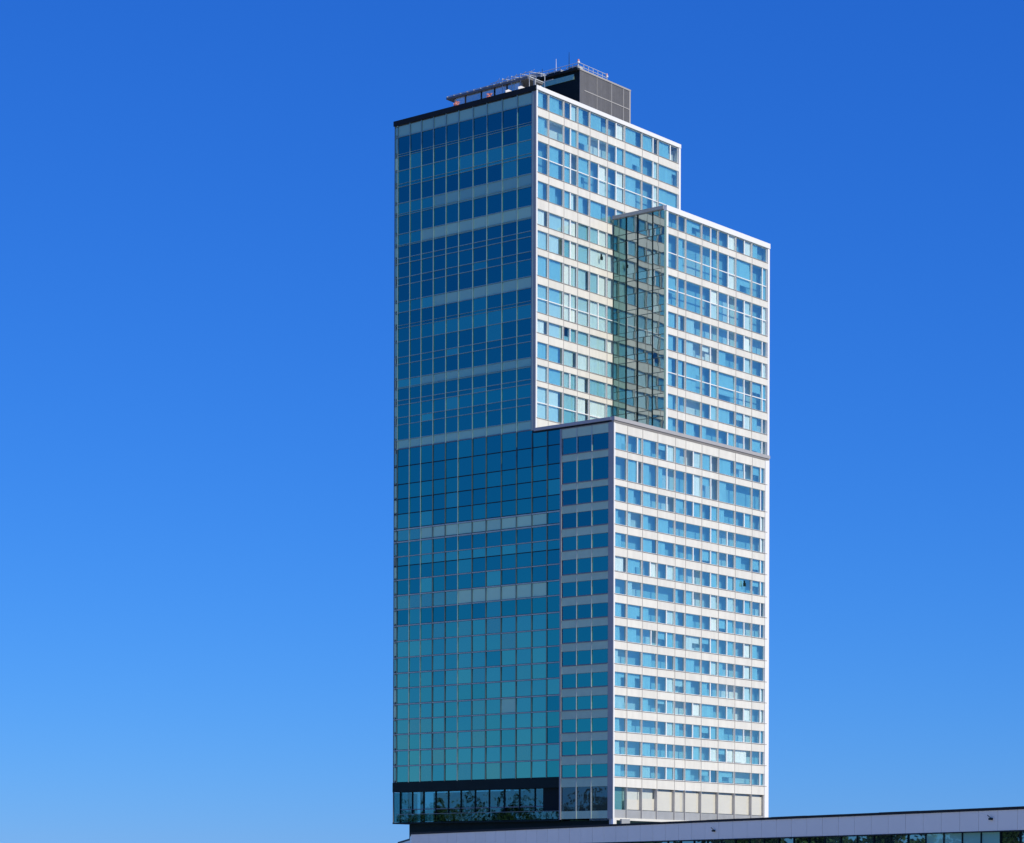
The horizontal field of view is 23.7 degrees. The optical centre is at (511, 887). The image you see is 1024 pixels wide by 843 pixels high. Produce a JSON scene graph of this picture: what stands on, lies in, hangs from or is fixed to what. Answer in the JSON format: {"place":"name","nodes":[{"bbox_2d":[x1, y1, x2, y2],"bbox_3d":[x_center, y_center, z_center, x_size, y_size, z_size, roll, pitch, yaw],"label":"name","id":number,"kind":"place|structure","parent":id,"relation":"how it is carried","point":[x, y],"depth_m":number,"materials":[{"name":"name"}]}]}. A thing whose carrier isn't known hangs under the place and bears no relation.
{"place":"outdoors","nodes":[
{"label":"outdoors","id":0,"kind":"place"},
{"bbox_2d":[0,0,1023,842],"label":"sky","id":1,"kind":"structure","parent":0,"point":[197,196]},
{"bbox_2d":[398,806,1023,842],"bbox_3d":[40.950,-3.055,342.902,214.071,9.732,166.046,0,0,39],"label":"podium building","id":2,"kind":"structure","parent":0,"point":[991,825],"depth_m":272.80,"materials":[{"name":"metal panels"},{"name":"dark metal"},{"name":"glass"}]},
{"bbox_2d":[392,63,769,838],"bbox_3d":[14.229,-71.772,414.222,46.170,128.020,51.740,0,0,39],"label":"office tower","id":3,"kind":"structure","parent":2,"relation":"on","point":[580,467],"depth_m":399.00,"materials":[{"name":"glass"}]},
{"bbox_2d":[537,386,547,419],"bbox_3d":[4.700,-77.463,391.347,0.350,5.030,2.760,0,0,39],"label":"window","id":4,"kind":"structure","parent":3,"relation":"in","point":[541,404],"depth_m":391.67,"materials":[{"name":"blue glass"}]},
{"bbox_2d":[537,284,547,314],"bbox_3d":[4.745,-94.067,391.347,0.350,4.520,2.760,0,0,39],"label":"window","id":5,"kind":"structure","parent":3,"relation":"in","point":[541,291],"depth_m":391.57,"materials":[{"name":"blue glass"}]},
{"bbox_2d":[538,141,547,174],"bbox_3d":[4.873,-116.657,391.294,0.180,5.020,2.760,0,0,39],"label":"window","id":6,"kind":"structure","parent":3,"relation":"in","point":[538,141],"depth_m":392.34,"materials":[{"name":"white metal"}]},
{"bbox_2d":[549,389,562,423],"bbox_3d":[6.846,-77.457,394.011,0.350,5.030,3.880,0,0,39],"label":"window","id":7,"kind":"structure","parent":3,"relation":"in","point":[553,396],"depth_m":394.26,"materials":[{"name":"blue glass"}]},
{"bbox_2d":[549,145,562,180],"bbox_3d":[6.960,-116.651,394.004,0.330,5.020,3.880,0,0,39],"label":"window","id":8,"kind":"structure","parent":3,"relation":"in","point":[553,153],"depth_m":393.88,"materials":[{"name":"blue glass"}]},
{"bbox_2d":[549,287,562,318],"bbox_3d":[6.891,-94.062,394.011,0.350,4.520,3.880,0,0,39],"label":"window","id":9,"kind":"structure","parent":3,"relation":"in","point":[555,305],"depth_m":394.45,"materials":[{"name":"blue glass"}]},
{"bbox_2d":[549,259,562,282],"bbox_3d":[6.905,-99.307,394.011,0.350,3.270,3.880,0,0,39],"label":"window","id":10,"kind":"structure","parent":3,"relation":"in","point":[554,267],"depth_m":394.36,"materials":[{"name":"blue glass"}]},
{"bbox_2d":[549,234,562,255],"bbox_3d":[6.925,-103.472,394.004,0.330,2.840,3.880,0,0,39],"label":"window","id":11,"kind":"structure","parent":3,"relation":"in","point":[553,241],"depth_m":393.97,"materials":[{"name":"blue glass"}]},
{"bbox_2d":[563,461,575,483],"bbox_3d":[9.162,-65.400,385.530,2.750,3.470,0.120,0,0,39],"label":"window","id":12,"kind":"structure","parent":3,"relation":"in","point":[569,468],"depth_m":385.60,"materials":[{"name":"teal glass"}]},
{"bbox_2d":[564,393,576,422],"bbox_3d":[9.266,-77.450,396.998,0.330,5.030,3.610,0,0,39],"label":"window","id":13,"kind":"structure","parent":3,"relation":"in","point":[570,402],"depth_m":397.45,"materials":[{"name":"blue glass"}]},
{"bbox_2d":[564,151,576,185],"bbox_3d":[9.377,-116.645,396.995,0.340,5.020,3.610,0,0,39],"label":"window","id":14,"kind":"structure","parent":3,"relation":"in","point":[567,156],"depth_m":396.87,"materials":[{"name":"blue glass"}]},
{"bbox_2d":[564,292,576,322],"bbox_3d":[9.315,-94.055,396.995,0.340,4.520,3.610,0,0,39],"label":"window","id":15,"kind":"structure","parent":3,"relation":"in","point":[569,300],"depth_m":396.96,"materials":[{"name":"white glass"}]},
{"bbox_2d":[564,264,576,286],"bbox_3d":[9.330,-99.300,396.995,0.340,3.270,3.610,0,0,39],"label":"window","id":16,"kind":"structure","parent":3,"relation":"in","point":[569,272],"depth_m":396.96,"materials":[{"name":"white glass"}]},
{"bbox_2d":[578,397,588,420],"bbox_3d":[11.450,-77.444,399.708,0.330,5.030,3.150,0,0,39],"label":"window","id":17,"kind":"structure","parent":3,"relation":"in","point":[581,402],"depth_m":399.78,"materials":[{"name":"white glass"}]},
{"bbox_2d":[578,156,588,189],"bbox_3d":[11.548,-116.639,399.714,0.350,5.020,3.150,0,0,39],"label":"window","id":18,"kind":"structure","parent":3,"relation":"in","point":[582,164],"depth_m":399.98,"materials":[{"name":"blue glass"}]},
{"bbox_2d":[578,297,588,326],"bbox_3d":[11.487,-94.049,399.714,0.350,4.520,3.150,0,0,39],"label":"window","id":19,"kind":"structure","parent":3,"relation":"in","point":[582,303],"depth_m":399.98,"materials":[{"name":"blue glass"}]},
{"bbox_2d":[578,459,590,481],"bbox_3d":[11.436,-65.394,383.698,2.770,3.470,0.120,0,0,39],"label":"window","id":20,"kind":"structure","parent":3,"relation":"in","point":[584,466],"depth_m":383.72,"materials":[{"name":"teal glass"}]},
{"bbox_2d":[590,400,605,419],"bbox_3d":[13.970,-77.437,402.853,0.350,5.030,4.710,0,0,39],"label":"window","id":21,"kind":"structure","parent":3,"relation":"in","point":[597,410],"depth_m":403.12,"materials":[{"name":"white glass"}]},
{"bbox_2d":[590,300,605,331],"bbox_3d":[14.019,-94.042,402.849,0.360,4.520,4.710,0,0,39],"label":"window","id":22,"kind":"structure","parent":3,"relation":"in","point":[597,311],"depth_m":402.82,"materials":[{"name":"blue glass"}]},
{"bbox_2d":[590,356,605,375],"bbox_3d":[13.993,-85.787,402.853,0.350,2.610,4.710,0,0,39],"label":"window","id":23,"kind":"structure","parent":3,"relation":"in","point":[597,366],"depth_m":403.22,"materials":[{"name":"blue glass"}]},
{"bbox_2d":[590,379,605,397],"bbox_3d":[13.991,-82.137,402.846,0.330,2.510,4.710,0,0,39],"label":"window","id":24,"kind":"structure","parent":3,"relation":"in","point":[596,388],"depth_m":403.22,"materials":[{"name":"blue glass"}]},
{"bbox_2d":[590,161,606,196],"bbox_3d":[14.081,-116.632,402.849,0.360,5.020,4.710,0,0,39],"label":"window","id":25,"kind":"structure","parent":3,"relation":"in","point":[600,178],"depth_m":404.00,"materials":[{"name":"white glass"}]},
{"bbox_2d":[590,272,606,296],"bbox_3d":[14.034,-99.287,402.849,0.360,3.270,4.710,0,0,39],"label":"window","id":26,"kind":"structure","parent":3,"relation":"in","point":[596,281],"depth_m":402.92,"materials":[{"name":"blue glass"}]},
{"bbox_2d":[590,248,606,269],"bbox_3d":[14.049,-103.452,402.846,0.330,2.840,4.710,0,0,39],"label":"window","id":27,"kind":"structure","parent":3,"relation":"in","point":[595,260],"depth_m":403.12,"materials":[{"name":"white glass"}]},
{"bbox_2d":[590,136,606,159],"bbox_3d":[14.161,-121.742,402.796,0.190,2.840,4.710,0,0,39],"label":"window","id":28,"kind":"structure","parent":3,"relation":"in","point":[590,136],"depth_m":402.82,"materials":[{"name":"white glass"}]},
{"bbox_2d":[590,200,606,221],"bbox_3d":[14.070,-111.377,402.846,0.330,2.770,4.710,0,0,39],"label":"window","id":29,"kind":"structure","parent":3,"relation":"in","point":[595,209],"depth_m":402.82,"materials":[{"name":"blue glass"}]},
{"bbox_2d":[590,227,606,246],"bbox_3d":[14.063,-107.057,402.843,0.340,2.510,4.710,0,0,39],"label":"window","id":30,"kind":"structure","parent":3,"relation":"in","point":[597,237],"depth_m":402.82,"materials":[{"name":"white glass"}]},
{"bbox_2d":[591,113,606,133],"bbox_3d":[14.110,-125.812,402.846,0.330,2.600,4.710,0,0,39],"label":"window","id":31,"kind":"structure","parent":3,"relation":"in","point":[595,120],"depth_m":402.82,"materials":[{"name":"blue glass"}]},
{"bbox_2d":[593,456,607,479],"bbox_3d":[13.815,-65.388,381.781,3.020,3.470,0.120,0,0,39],"label":"window","id":32,"kind":"structure","parent":3,"relation":"in","point":[600,465],"depth_m":381.76,"materials":[{"name":"teal glass"}]},
{"bbox_2d":[607,404,612,416],"bbox_3d":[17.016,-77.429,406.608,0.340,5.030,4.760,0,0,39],"label":"window","id":33,"kind":"structure","parent":3,"relation":"in","point":[609,408],"depth_m":405.88,"materials":[{"name":"blue glass"}]},
{"bbox_2d":[607,306,613,334],"bbox_3d":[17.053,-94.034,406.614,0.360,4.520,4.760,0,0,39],"label":"window","id":34,"kind":"structure","parent":3,"relation":"in","point":[610,329],"depth_m":405.98,"materials":[{"name":"blue glass"}]},
{"bbox_2d":[607,361,613,378],"bbox_3d":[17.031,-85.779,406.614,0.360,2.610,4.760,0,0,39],"label":"window","id":35,"kind":"structure","parent":3,"relation":"in","point":[610,366],"depth_m":405.88,"materials":[{"name":"blue glass"}]},
{"bbox_2d":[607,384,613,399],"bbox_3d":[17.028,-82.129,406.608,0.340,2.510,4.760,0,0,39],"label":"window","id":36,"kind":"structure","parent":3,"relation":"in","point":[610,395],"depth_m":405.88,"materials":[{"name":"blue glass"}]},
{"bbox_2d":[608,278,613,299],"bbox_3d":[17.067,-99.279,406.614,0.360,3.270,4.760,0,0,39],"label":"window","id":37,"kind":"structure","parent":3,"relation":"in","point":[610,282],"depth_m":405.98,"materials":[{"name":"blue glass"}]},
{"bbox_2d":[608,254,613,272],"bbox_3d":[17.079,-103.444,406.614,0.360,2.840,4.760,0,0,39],"label":"window","id":38,"kind":"structure","parent":3,"relation":"in","point":[610,259],"depth_m":405.98,"materials":[{"name":"white glass"}]},
{"bbox_2d":[608,233,613,250],"bbox_3d":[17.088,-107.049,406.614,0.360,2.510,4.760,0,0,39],"label":"window","id":39,"kind":"structure","parent":3,"relation":"in","point":[610,238],"depth_m":405.98,"materials":[{"name":"blue glass"}]},
{"bbox_2d":[608,168,623,202],"bbox_3d":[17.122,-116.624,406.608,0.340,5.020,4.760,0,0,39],"label":"window","id":40,"kind":"structure","parent":3,"relation":"in","point":[618,177],"depth_m":407.57,"materials":[{"name":"white glass"}]},
{"bbox_2d":[609,144,623,165],"bbox_3d":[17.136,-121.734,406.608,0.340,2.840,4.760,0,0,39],"label":"window","id":41,"kind":"structure","parent":3,"relation":"in","point":[618,152],"depth_m":407.47,"materials":[{"name":"blue glass"}]},
{"bbox_2d":[609,120,623,140],"bbox_3d":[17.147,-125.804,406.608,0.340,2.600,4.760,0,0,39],"label":"window","id":42,"kind":"structure","parent":3,"relation":"in","point":[618,129],"depth_m":407.47,"materials":[{"name":"white glass"}]},
{"bbox_2d":[625,174,641,209],"bbox_3d":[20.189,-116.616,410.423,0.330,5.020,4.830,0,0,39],"label":"window","id":43,"kind":"structure","parent":3,"relation":"in","point":[630,183],"depth_m":410.27,"materials":[{"name":"blue glass"}]},
{"bbox_2d":[625,150,641,172],"bbox_3d":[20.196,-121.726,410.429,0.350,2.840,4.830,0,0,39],"label":"window","id":44,"kind":"structure","parent":3,"relation":"in","point":[630,159],"depth_m":410.77,"materials":[{"name":"blue glass"}]},
{"bbox_2d":[628,459,641,483],"bbox_3d":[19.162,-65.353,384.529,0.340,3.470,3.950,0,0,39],"label":"window","id":45,"kind":"structure","parent":3,"relation":"in","point":[632,465],"depth_m":384.66,"materials":[{"name":"blue glass"}]},
{"bbox_2d":[628,435,641,454],"bbox_3d":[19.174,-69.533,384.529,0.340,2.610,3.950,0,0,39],"label":"window","id":46,"kind":"structure","parent":3,"relation":"in","point":[637,439],"depth_m":385.60,"materials":[{"name":"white glass"}]},
{"bbox_2d":[643,463,656,486],"bbox_3d":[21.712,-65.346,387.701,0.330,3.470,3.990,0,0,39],"label":"window","id":47,"kind":"structure","parent":3,"relation":"in","point":[645,466],"depth_m":387.39,"materials":[{"name":"blue glass"}]},
{"bbox_2d":[643,181,657,206],"bbox_3d":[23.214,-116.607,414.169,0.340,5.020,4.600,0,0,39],"label":"window","id":48,"kind":"structure","parent":3,"relation":"in","point":[653,199],"depth_m":415.41,"materials":[{"name":"white glass"}]},
{"bbox_2d":[644,158,657,178],"bbox_3d":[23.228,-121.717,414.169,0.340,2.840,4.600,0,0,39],"label":"window","id":49,"kind":"structure","parent":3,"relation":"in","point":[653,163],"depth_m":415.51,"materials":[{"name":"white glass"}]},
{"bbox_2d":[657,743,673,758],"bbox_3d":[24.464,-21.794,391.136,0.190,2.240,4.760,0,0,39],"label":"window","id":50,"kind":"structure","parent":3,"relation":"in","point":[657,743],"depth_m":391.29,"materials":[{"name":"white glass"}]},
{"bbox_2d":[658,631,673,647],"bbox_3d":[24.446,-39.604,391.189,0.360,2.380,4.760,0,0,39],"label":"window","id":51,"kind":"structure","parent":3,"relation":"in","point":[669,638],"depth_m":391.86,"materials":[{"name":"blue glass"}]},
{"bbox_2d":[658,563,673,580],"bbox_3d":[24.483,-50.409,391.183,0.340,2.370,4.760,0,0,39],"label":"window","id":52,"kind":"structure","parent":3,"relation":"in","point":[669,570],"depth_m":392.34,"materials":[{"name":"white glass"}]},
{"bbox_2d":[658,654,673,669],"bbox_3d":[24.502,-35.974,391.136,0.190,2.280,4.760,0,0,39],"label":"window","id":53,"kind":"structure","parent":3,"relation":"in","point":[658,654],"depth_m":391.29,"materials":[{"name":"white metal"}]},
{"bbox_2d":[658,677,673,691],"bbox_3d":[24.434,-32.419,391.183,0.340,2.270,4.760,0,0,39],"label":"window","id":54,"kind":"structure","parent":3,"relation":"in","point":[668,682],"depth_m":392.24,"materials":[{"name":"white glass"}]},
{"bbox_2d":[658,541,673,556],"bbox_3d":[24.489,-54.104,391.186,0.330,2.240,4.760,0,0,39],"label":"window","id":55,"kind":"structure","parent":3,"relation":"in","point":[661,545],"depth_m":390.81,"materials":[{"name":"blue glass"}]},
{"bbox_2d":[658,466,674,490],"bbox_3d":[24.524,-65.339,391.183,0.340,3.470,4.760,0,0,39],"label":"window","id":56,"kind":"structure","parent":3,"relation":"in","point":[659,468],"depth_m":390.52,"materials":[{"name":"blue glass"}]},
{"bbox_2d":[658,443,674,462],"bbox_3d":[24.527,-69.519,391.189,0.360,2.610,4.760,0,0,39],"label":"window","id":57,"kind":"structure","parent":3,"relation":"in","point":[669,450],"depth_m":392.15,"materials":[{"name":"white glass"}]},
{"bbox_2d":[658,494,674,512],"bbox_3d":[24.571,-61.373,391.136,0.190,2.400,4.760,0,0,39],"label":"window","id":58,"kind":"structure","parent":3,"relation":"in","point":[658,494],"depth_m":392.91,"materials":[{"name":"grey metal"}]},
{"bbox_2d":[658,517,674,534],"bbox_3d":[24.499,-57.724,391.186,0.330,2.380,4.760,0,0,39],"label":"window","id":59,"kind":"structure","parent":3,"relation":"in","point":[662,523],"depth_m":391.14,"materials":[{"name":"blue glass"}]},
{"bbox_2d":[660,609,673,624],"bbox_3d":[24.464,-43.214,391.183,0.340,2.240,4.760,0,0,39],"label":"window","id":60,"kind":"structure","parent":3,"relation":"in","point":[669,616],"depth_m":392.34,"materials":[{"name":"white glass"}]},
{"bbox_2d":[659,188,677,208],"bbox_3d":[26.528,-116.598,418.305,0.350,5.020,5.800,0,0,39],"label":"window","id":61,"kind":"structure","parent":3,"relation":"in","point":[665,198],"depth_m":418.66,"materials":[{"name":"blue glass"}]},
{"bbox_2d":[659,164,677,186],"bbox_3d":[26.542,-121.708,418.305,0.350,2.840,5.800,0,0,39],"label":"window","id":62,"kind":"structure","parent":3,"relation":"in","point":[665,174],"depth_m":418.26,"materials":[{"name":"blue glass"}]},
{"bbox_2d":[659,141,677,162],"bbox_3d":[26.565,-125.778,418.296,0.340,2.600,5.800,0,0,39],"label":"window","id":63,"kind":"structure","parent":3,"relation":"in","point":[663,149],"depth_m":418.15,"materials":[{"name":"blue glass"}]},
{"bbox_2d":[668,275,676,306],"bbox_3d":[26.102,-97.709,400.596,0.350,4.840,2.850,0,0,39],"label":"window","id":64,"kind":"structure","parent":3,"relation":"in","point":[671,281],"depth_m":401.15,"materials":[{"name":"blue glass"}]},
{"bbox_2d":[668,357,676,386],"bbox_3d":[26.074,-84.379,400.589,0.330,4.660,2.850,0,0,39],"label":"window","id":65,"kind":"structure","parent":3,"relation":"in","point":[670,373],"depth_m":400.66,"materials":[{"name":"blue glass"}]},
{"bbox_2d":[678,237,684,271],"bbox_3d":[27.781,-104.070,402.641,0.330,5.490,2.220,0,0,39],"label":"window","id":66,"kind":"structure","parent":3,"relation":"in","point":[680,257],"depth_m":402.82,"materials":[{"name":"blue glass"}]},
{"bbox_2d":[686,240,700,277],"bbox_3d":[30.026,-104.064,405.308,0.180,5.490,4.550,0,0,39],"label":"window","id":67,"kind":"structure","parent":3,"relation":"in","point":[686,240],"depth_m":407.07,"materials":[{"name":"grey metal"}]},
{"bbox_2d":[686,281,700,313],"bbox_3d":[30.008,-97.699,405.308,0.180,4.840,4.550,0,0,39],"label":"window","id":68,"kind":"structure","parent":3,"relation":"in","point":[687,281],"depth_m":407.02,"materials":[{"name":"grey metal"}]},
{"bbox_2d":[686,362,700,393],"bbox_3d":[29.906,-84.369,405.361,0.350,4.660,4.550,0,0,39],"label":"window","id":69,"kind":"structure","parent":3,"relation":"in","point":[691,370],"depth_m":405.49,"materials":[{"name":"blue glass"}]},
{"bbox_2d":[686,449,700,468],"bbox_3d":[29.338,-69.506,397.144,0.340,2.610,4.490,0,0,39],"label":"window","id":70,"kind":"structure","parent":3,"relation":"in","point":[696,457],"depth_m":398.23,"materials":[{"name":"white glass"}]},
{"bbox_2d":[688,473,700,496],"bbox_3d":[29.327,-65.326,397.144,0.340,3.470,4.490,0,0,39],"label":"window","id":71,"kind":"structure","parent":3,"relation":"in","point":[696,480],"depth_m":398.32,"materials":[{"name":"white glass"}]},
{"bbox_2d":[702,246,717,283],"bbox_3d":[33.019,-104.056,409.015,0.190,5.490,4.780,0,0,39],"label":"window","id":72,"kind":"structure","parent":3,"relation":"in","point":[710,267],"depth_m":409.17,"materials":[{"name":"grey metal"}]},
{"bbox_2d":[702,286,717,319],"bbox_3d":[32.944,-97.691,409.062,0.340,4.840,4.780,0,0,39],"label":"window","id":73,"kind":"structure","parent":3,"relation":"in","point":[712,294],"depth_m":410.07,"materials":[{"name":"white glass"}]},
{"bbox_2d":[702,367,717,397],"bbox_3d":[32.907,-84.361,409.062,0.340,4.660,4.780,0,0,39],"label":"window","id":74,"kind":"structure","parent":3,"relation":"in","point":[713,376],"depth_m":410.17,"materials":[{"name":"blue glass"}]},
{"bbox_2d":[702,476,717,500],"bbox_3d":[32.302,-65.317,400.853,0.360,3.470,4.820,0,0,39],"label":"window","id":75,"kind":"structure","parent":3,"relation":"in","point":[705,481],"depth_m":400.86,"materials":[{"name":"blue glass"}]},
{"bbox_2d":[702,453,717,472],"bbox_3d":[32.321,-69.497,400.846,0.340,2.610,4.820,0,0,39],"label":"window","id":76,"kind":"structure","parent":3,"relation":"in","point":[706,460],"depth_m":400.76,"materials":[{"name":"blue glass"}]},
{"bbox_2d":[702,637,717,653],"bbox_3d":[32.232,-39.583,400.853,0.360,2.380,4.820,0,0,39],"label":"window","id":77,"kind":"structure","parent":3,"relation":"in","point":[712,643],"depth_m":401.64,"materials":[{"name":"blue glass"}]},
{"bbox_2d":[702,571,717,587],"bbox_3d":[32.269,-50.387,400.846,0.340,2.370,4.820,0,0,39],"label":"window","id":78,"kind":"structure","parent":3,"relation":"in","point":[712,577],"depth_m":401.94,"materials":[{"name":"blue glass"}]},
{"bbox_2d":[703,504,717,521],"bbox_3d":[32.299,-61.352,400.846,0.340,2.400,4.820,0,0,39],"label":"window","id":79,"kind":"structure","parent":3,"relation":"in","point":[712,509],"depth_m":402.04,"materials":[{"name":"blue glass"}]},
{"bbox_2d":[718,407,734,425],"bbox_3d":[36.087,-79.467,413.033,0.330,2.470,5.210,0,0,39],"label":"window","id":80,"kind":"structure","parent":3,"relation":"in","point":[723,415],"depth_m":412.88,"materials":[{"name":"blue glass"}]},
{"bbox_2d":[719,252,734,289],"bbox_3d":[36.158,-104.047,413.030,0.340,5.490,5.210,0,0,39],"label":"window","id":81,"kind":"structure","parent":3,"relation":"in","point":[730,272],"depth_m":414.24,"materials":[{"name":"white glass"}]},
{"bbox_2d":[719,292,734,324],"bbox_3d":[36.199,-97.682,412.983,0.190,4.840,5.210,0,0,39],"label":"window","id":82,"kind":"structure","parent":3,"relation":"in","point":[727,308],"depth_m":413.28,"materials":[{"name":"white metal"}]},
{"bbox_2d":[719,372,734,403],"bbox_3d":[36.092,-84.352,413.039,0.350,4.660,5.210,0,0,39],"label":"window","id":83,"kind":"structure","parent":3,"relation":"in","point":[725,381],"depth_m":413.48,"materials":[{"name":"blue glass"}]},
{"bbox_2d":[719,480,734,504],"bbox_3d":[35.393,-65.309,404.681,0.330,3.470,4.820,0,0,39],"label":"window","id":84,"kind":"structure","parent":3,"relation":"in","point":[722,485],"depth_m":404.30,"materials":[{"name":"blue glass"}]},
{"bbox_2d":[719,458,734,476],"bbox_3d":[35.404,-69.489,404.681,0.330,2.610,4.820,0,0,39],"label":"window","id":85,"kind":"structure","parent":3,"relation":"in","point":[724,465],"depth_m":404.69,"materials":[{"name":"blue glass"}]},
{"bbox_2d":[719,350,734,368],"bbox_3d":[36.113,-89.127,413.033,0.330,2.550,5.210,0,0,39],"label":"window","id":86,"kind":"structure","parent":3,"relation":"in","point":[721,354],"depth_m":412.58,"materials":[{"name":"blue glass"}]},
{"bbox_2d":[736,259,750,294],"bbox_3d":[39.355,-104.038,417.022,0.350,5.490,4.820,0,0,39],"label":"window","id":87,"kind":"structure","parent":3,"relation":"in","point":[742,268],"depth_m":417.24,"materials":[{"name":"blue glass"}]},
{"bbox_2d":[736,298,750,330],"bbox_3d":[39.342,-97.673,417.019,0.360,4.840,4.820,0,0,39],"label":"window","id":88,"kind":"structure","parent":3,"relation":"in","point":[745,313],"depth_m":418.26,"materials":[{"name":"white glass"}]},
{"bbox_2d":[736,377,750,407],"bbox_3d":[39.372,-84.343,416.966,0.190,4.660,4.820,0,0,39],"label":"window","id":89,"kind":"structure","parent":3,"relation":"in","point":[743,393],"depth_m":417.13,"materials":[{"name":"grey metal"}]},
{"bbox_2d":[736,462,751,480],"bbox_3d":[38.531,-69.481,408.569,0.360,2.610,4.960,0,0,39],"label":"window","id":90,"kind":"structure","parent":3,"relation":"in","point":[738,466],"depth_m":408.67,"materials":[{"name":"blue glass"}]},
{"bbox_2d":[753,488,763,510],"bbox_3d":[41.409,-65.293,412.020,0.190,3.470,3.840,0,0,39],"label":"window","id":91,"kind":"structure","parent":3,"relation":"in","point":[753,488],"depth_m":412.58,"materials":[{"name":"grey metal"}]},
{"bbox_2d":[752,382,765,411],"bbox_3d":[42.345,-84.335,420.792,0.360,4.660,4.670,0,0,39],"label":"window","id":92,"kind":"structure","parent":3,"relation":"in","point":[755,387],"depth_m":421.43,"materials":[{"name":"blue glass"}]},
{"bbox_2d":[752,264,766,300],"bbox_3d":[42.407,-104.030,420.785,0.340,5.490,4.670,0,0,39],"label":"window","id":93,"kind":"structure","parent":3,"relation":"in","point":[763,284],"depth_m":422.15,"materials":[{"name":"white glass"}]},
{"bbox_2d":[752,303,766,334],"bbox_3d":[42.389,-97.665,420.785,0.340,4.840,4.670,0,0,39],"label":"window","id":94,"kind":"structure","parent":3,"relation":"in","point":[763,319],"depth_m":422.26,"materials":[{"name":"white glass"}]},
{"bbox_2d":[750,839,762,842],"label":"window","id":95,"kind":"structure","parent":2,"relation":"in","point":[751,840],"depth_m":280.53,"materials":[{"name":"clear glass"}]},
{"bbox_2d":[765,838,777,842],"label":"window","id":96,"kind":"structure","parent":2,"relation":"in","point":[775,840],"depth_m":277.87,"materials":[{"name":"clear glass"}]},
{"bbox_2d":[779,838,792,842],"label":"window","id":97,"kind":"structure","parent":2,"relation":"in","point":[782,840],"depth_m":275.17,"materials":[{"name":"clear glass"}]},
{"bbox_2d":[795,838,807,842],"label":"window","id":98,"kind":"structure","parent":2,"relation":"in","point":[797,840],"depth_m":272.56,"materials":[{"name":"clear glass"}]},
{"bbox_2d":[810,837,823,842],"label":"window","id":99,"kind":"structure","parent":2,"relation":"in","point":[812,839],"depth_m":269.91,"materials":[{"name":"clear glass"}]},
{"bbox_2d":[826,837,839,842],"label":"window","id":100,"kind":"structure","parent":2,"relation":"in","point":[828,839],"depth_m":267.23,"materials":[{"name":"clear glass"}]},
{"bbox_2d":[842,836,855,842],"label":"window","id":101,"kind":"structure","parent":2,"relation":"in","point":[846,839],"depth_m":264.50,"materials":[{"name":"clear glass"}]},
{"bbox_2d":[858,836,872,842],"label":"window","id":102,"kind":"structure","parent":2,"relation":"in","point":[861,839],"depth_m":261.93,"materials":[{"name":"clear glass"}]},
{"bbox_2d":[875,835,889,842],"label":"window","id":103,"kind":"structure","parent":2,"relation":"in","point":[880,838],"depth_m":259.26,"materials":[{"name":"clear glass"}]},
{"bbox_2d":[892,835,906,842],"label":"window","id":104,"kind":"structure","parent":2,"relation":"in","point":[895,838],"depth_m":256.61,"materials":[{"name":"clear glass"}]},
{"bbox_2d":[909,834,924,842],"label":"window","id":105,"kind":"structure","parent":2,"relation":"in","point":[914,838],"depth_m":253.87,"materials":[{"name":"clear glass"}]},
{"bbox_2d":[927,834,942,842],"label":"window","id":106,"kind":"structure","parent":2,"relation":"in","point":[931,838],"depth_m":251.28,"materials":[{"name":"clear glass"}]},
{"bbox_2d":[945,833,961,842],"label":"window","id":107,"kind":"structure","parent":2,"relation":"in","point":[949,837],"depth_m":248.60,"materials":[{"name":"blue glass"}]},
{"bbox_2d":[963,833,979,842],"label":"window","id":108,"kind":"structure","parent":2,"relation":"in","point":[967,837],"depth_m":246.06,"materials":[{"name":"blue glass"}]},
{"bbox_2d":[982,832,999,842],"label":"window","id":109,"kind":"structure","parent":2,"relation":"in","point":[987,837],"depth_m":243.31,"materials":[{"name":"blue glass"}]},
{"bbox_2d":[1001,831,1018,842],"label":"window","id":110,"kind":"structure","parent":2,"relation":"in","point":[1006,837],"depth_m":240.65,"materials":[{"name":"green glass"}]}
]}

